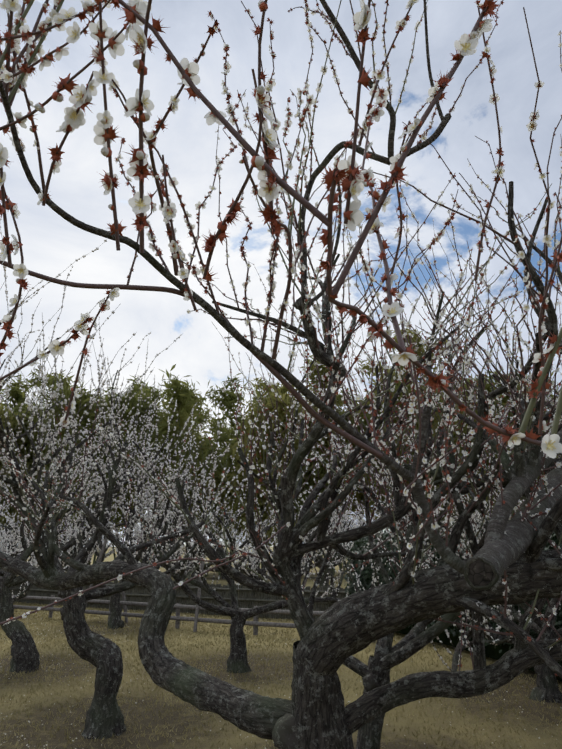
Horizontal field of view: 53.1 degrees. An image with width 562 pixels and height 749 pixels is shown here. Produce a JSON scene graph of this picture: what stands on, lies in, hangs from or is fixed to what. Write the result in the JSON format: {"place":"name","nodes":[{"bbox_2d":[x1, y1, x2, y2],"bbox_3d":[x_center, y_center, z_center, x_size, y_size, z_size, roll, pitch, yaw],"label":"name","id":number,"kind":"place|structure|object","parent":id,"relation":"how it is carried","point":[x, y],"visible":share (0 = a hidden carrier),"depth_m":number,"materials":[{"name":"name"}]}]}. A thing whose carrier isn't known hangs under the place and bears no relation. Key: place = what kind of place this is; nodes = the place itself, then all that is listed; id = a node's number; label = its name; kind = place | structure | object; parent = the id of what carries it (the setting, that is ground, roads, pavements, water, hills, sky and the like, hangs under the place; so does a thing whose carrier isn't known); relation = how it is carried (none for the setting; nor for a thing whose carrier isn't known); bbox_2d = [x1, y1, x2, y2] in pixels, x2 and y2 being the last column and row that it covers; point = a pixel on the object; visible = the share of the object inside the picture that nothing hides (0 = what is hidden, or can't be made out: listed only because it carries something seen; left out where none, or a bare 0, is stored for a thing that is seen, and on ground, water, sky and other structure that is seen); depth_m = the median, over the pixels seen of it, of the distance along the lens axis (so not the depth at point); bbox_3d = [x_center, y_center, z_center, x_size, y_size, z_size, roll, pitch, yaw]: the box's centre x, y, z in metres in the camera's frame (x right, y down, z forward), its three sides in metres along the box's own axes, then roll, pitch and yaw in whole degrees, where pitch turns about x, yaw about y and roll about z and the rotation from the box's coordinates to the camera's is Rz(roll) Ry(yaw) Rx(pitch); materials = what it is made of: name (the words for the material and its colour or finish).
{"place":"outdoors","nodes":[
{"label":"outdoors","id":0,"kind":"place"},
{"bbox_2d":[0,547,561,748],"bbox_3d":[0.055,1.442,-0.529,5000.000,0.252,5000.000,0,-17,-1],"label":"ground","id":1,"kind":"structure","parent":0,"point":[390,734],"depth_m":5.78,"materials":[{"name":"beige plant"}]},
{"bbox_2d":[0,401,57,502],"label":"tree","id":2,"kind":"object","parent":1,"relation":"on","point":[19,441],"visible":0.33,"depth_m":32.98,"materials":[{"name":"green plant"}]},
{"bbox_2d":[0,514,62,569],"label":"tree","id":3,"kind":"object","parent":1,"relation":"on","point":[10,543],"visible":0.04,"depth_m":21.23,"materials":[{"name":"white plant"}]},
{"bbox_2d":[0,505,68,576],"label":"tree","id":4,"kind":"object","parent":1,"relation":"on","point":[7,550],"visible":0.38,"depth_m":17.30,"materials":[{"name":"white plant"}]},
{"bbox_2d":[0,483,73,600],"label":"tree","id":5,"kind":"object","parent":1,"relation":"on","point":[26,588],"visible":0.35,"depth_m":11.93,"materials":[{"name":"white plant"}]},
{"bbox_2d":[0,399,124,566],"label":"tree","id":6,"kind":"object","parent":1,"relation":"on","point":[11,510],"visible":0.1,"depth_m":32.05,"materials":[{"name":"green plant"}]},
{"bbox_2d":[0,373,152,566],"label":"tree","id":7,"kind":"object","parent":1,"relation":"on","point":[16,395],"depth_m":35.33,"materials":[{"name":"green plant"}]},
{"bbox_2d":[1,365,167,563],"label":"tree","id":8,"kind":"object","parent":1,"relation":"on","point":[84,398],"visible":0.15,"depth_m":30.68,"materials":[{"name":"green plant"}]},
{"bbox_2d":[59,515,118,563],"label":"tree","id":9,"kind":"object","parent":1,"relation":"on","point":[73,525],"visible":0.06,"depth_m":26.19,"materials":[{"name":"white plant"}]},
{"bbox_2d":[58,504,123,565],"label":"tree","id":10,"kind":"object","parent":1,"relation":"on","point":[100,542],"visible":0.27,"depth_m":21.52,"materials":[{"name":"white plant"}]},
{"bbox_2d":[0,335,234,672],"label":"plum tree","id":11,"kind":"object","parent":1,"relation":"on","point":[25,655],"visible":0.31,"depth_m":8.04,"materials":[{"name":"white plant"}]},
{"bbox_2d":[42,435,201,628],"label":"plum tree","id":12,"kind":"object","parent":1,"relation":"on","point":[116,621],"visible":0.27,"depth_m":11.44,"materials":[{"name":"white plant"}]},
{"bbox_2d":[46,370,212,562],"bbox_3d":[-10.471,6.617,38.223,11.626,13.310,10.600,0,-17,-1],"label":"tree","id":13,"kind":"object","parent":1,"relation":"on","point":[197,401],"visible":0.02,"depth_m":37.18,"materials":[{"name":"green plant"}]},
{"bbox_2d":[0,216,275,738],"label":"plum tree","id":14,"kind":"object","parent":1,"relation":"on","point":[104,719],"visible":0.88,"depth_m":5.68,"materials":[{"name":"white plant"}]},
{"bbox_2d":[86,523,206,631],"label":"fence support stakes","id":15,"kind":"object","parent":1,"relation":"on","point":[169,575],"visible":0.21,"depth_m":11.97,"materials":[{"name":"grey wood"}]},
{"bbox_2d":[9,576,348,619],"bbox_3d":[-10.601,6.900,18.276,31.368,0.936,0.405,-9,-19,27],"label":"fence","id":16,"kind":"object","parent":1,"relation":"on","point":[248,598],"visible":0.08,"depth_m":13.76,"materials":[{"name":"wood"}]},
{"bbox_2d":[11,595,375,642],"bbox_3d":[-14.399,6.939,17.848,36.706,0.810,0.362,-9,-19,28],"label":"fence","id":17,"kind":"object","parent":1,"relation":"on","point":[254,623],"visible":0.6,"depth_m":11.35,"materials":[{"name":"wood"}]},
{"bbox_2d":[133,516,264,580],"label":"tree","id":18,"kind":"object","parent":1,"relation":"on","point":[209,564],"visible":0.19,"depth_m":20.39,"materials":[{"name":"white plant"}]},
{"bbox_2d":[108,364,293,576],"bbox_3d":[-5.085,6.156,32.063,10.005,10.619,10.278,14,-22,-39],"label":"tree","id":19,"kind":"object","parent":1,"relation":"on","point":[182,395],"visible":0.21,"depth_m":29.65,"materials":[{"name":"green plant"}]},
{"bbox_2d":[163,495,244,583],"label":"tree","id":20,"kind":"object","parent":1,"relation":"on","point":[228,521],"visible":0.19,"depth_m":25.79,"materials":[{"name":"white plant"}]},
{"bbox_2d":[182,529,255,578],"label":"tree","id":21,"kind":"object","parent":1,"relation":"on","point":[216,569],"visible":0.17,"depth_m":28.85,"materials":[{"name":"white plant"}]},
{"bbox_2d":[70,346,401,672],"bbox_3d":[-0.374,2.089,8.165,4.910,4.272,3.868,0,-17,-1],"label":"plum tree","id":22,"kind":"object","parent":1,"relation":"on","point":[237,661],"visible":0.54,"depth_m":7.87,"materials":[{"name":"white plant"}]},
{"bbox_2d":[155,380,316,576],"bbox_3d":[-2.751,6.152,31.936,10.182,10.492,10.792,0,-17,-1],"label":"tree","id":23,"kind":"object","parent":1,"relation":"on","point":[283,390],"visible":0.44,"depth_m":29.46,"materials":[{"name":"green plant"}]},
{"bbox_2d":[231,510,277,580],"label":"tree","id":24,"kind":"object","parent":1,"relation":"on","point":[270,550],"visible":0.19,"depth_m":25.75,"materials":[{"name":"white plant"}]},
{"bbox_2d":[190,410,341,571],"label":"tree","id":25,"kind":"object","parent":1,"relation":"on","point":[224,453],"depth_m":40.70,"materials":[{"name":"green plant"}]},
{"bbox_2d":[0,608,560,748],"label":"fallen petals","id":26,"kind":"object","parent":1,"relation":"on","point":[209,674],"visible":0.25,"depth_m":6.36,"materials":[{"name":"white plant"}]},
{"bbox_2d":[0,0,561,748],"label":"plum tree","id":27,"kind":"object","parent":1,"relation":"on","point":[510,562],"visible":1,"depth_m":2.63,"materials":[{"name":"brown plant"}]},
{"bbox_2d":[196,373,376,568],"bbox_3d":[-0.384,6.818,37.343,16.211,12.468,8.616,-3,-17,11],"label":"tree","id":28,"kind":"object","parent":1,"relation":"on","point":[229,400],"visible":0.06,"depth_m":37.26,"materials":[{"name":"green plant"}]},
{"bbox_2d":[232,490,349,598],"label":"tree","id":29,"kind":"object","parent":1,"relation":"on","point":[252,564],"visible":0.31,"depth_m":16.88,"materials":[{"name":"white plant"}]},
{"bbox_2d":[234,388,354,575],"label":"tree","id":30,"kind":"object","parent":1,"relation":"on","point":[322,472],"visible":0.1,"depth_m":33.99,"materials":[{"name":"green plant"}]},
{"bbox_2d":[274,492,370,586],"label":"tree","id":31,"kind":"object","parent":1,"relation":"on","point":[325,572],"visible":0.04,"depth_m":20.06,"materials":[{"name":"white plant"}]},
{"bbox_2d":[249,355,397,573],"bbox_3d":[3.480,5.723,36.605,11.891,14.061,12.373,0,-17,-1],"label":"tree","id":32,"kind":"object","parent":1,"relation":"on","point":[323,372],"visible":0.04,"depth_m":34.43,"materials":[{"name":"green plant"}]},
{"bbox_2d":[313,527,353,568],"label":"tree","id":33,"kind":"object","parent":1,"relation":"on","point":[316,559],"visible":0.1,"depth_m":28.82,"materials":[{"name":"white plant"}]},
{"bbox_2d":[313,489,407,548],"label":"tree","id":34,"kind":"object","parent":1,"relation":"on","point":[346,519],"visible":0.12,"depth_m":14.05,"materials":[{"name":"white plant"}]},
{"bbox_2d":[160,206,561,748],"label":"plum tree","id":35,"kind":"object","parent":1,"relation":"on","point":[374,673],"visible":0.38,"depth_m":4.37,"materials":[{"name":"brown plant"}]},
{"bbox_2d":[338,372,477,520],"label":"tree","id":36,"kind":"object","parent":1,"relation":"on","point":[467,379],"depth_m":36.14,"materials":[{"name":"green plant"}]},
{"bbox_2d":[316,362,530,528],"bbox_3d":[8.280,5.675,33.279,10.164,12.204,11.682,14,-22,-37],"label":"tree","id":37,"kind":"object","parent":1,"relation":"on","point":[487,388],"visible":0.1,"depth_m":31.48,"materials":[{"name":"green plant"}]},
{"bbox_2d":[351,324,527,520],"bbox_3d":[9.125,4.845,32.886,11.446,13.593,10.414,9,-19,-27],"label":"tree","id":38,"kind":"object","parent":1,"relation":"on","point":[368,367],"visible":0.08,"depth_m":30.85,"materials":[{"name":"green plant"}]},
{"bbox_2d":[336,323,561,702],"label":"plum tree","id":39,"kind":"object","parent":1,"relation":"on","point":[546,689],"visible":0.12,"depth_m":5.74,"materials":[{"name":"white plant"}]},
{"bbox_2d":[344,519,561,680],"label":"camellia hedge","id":40,"kind":"object","parent":1,"relation":"on","point":[493,651],"visible":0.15,"depth_m":8.79,"materials":[{"name":"green plant"}]},
{"bbox_2d":[404,371,557,422],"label":"tree","id":41,"kind":"object","parent":1,"relation":"on","point":[552,395],"depth_m":37.10,"materials":[{"name":"green plant"}]},
{"bbox_2d":[456,385,560,514],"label":"tree","id":42,"kind":"object","parent":1,"relation":"on","point":[509,415],"visible":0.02,"depth_m":32.33,"materials":[{"name":"green plant"}]},
{"bbox_2d":[0,0,561,546],"label":"sky","id":43,"kind":"structure","parent":0,"point":[188,145],"materials":[{"name":"white"}]}
]}

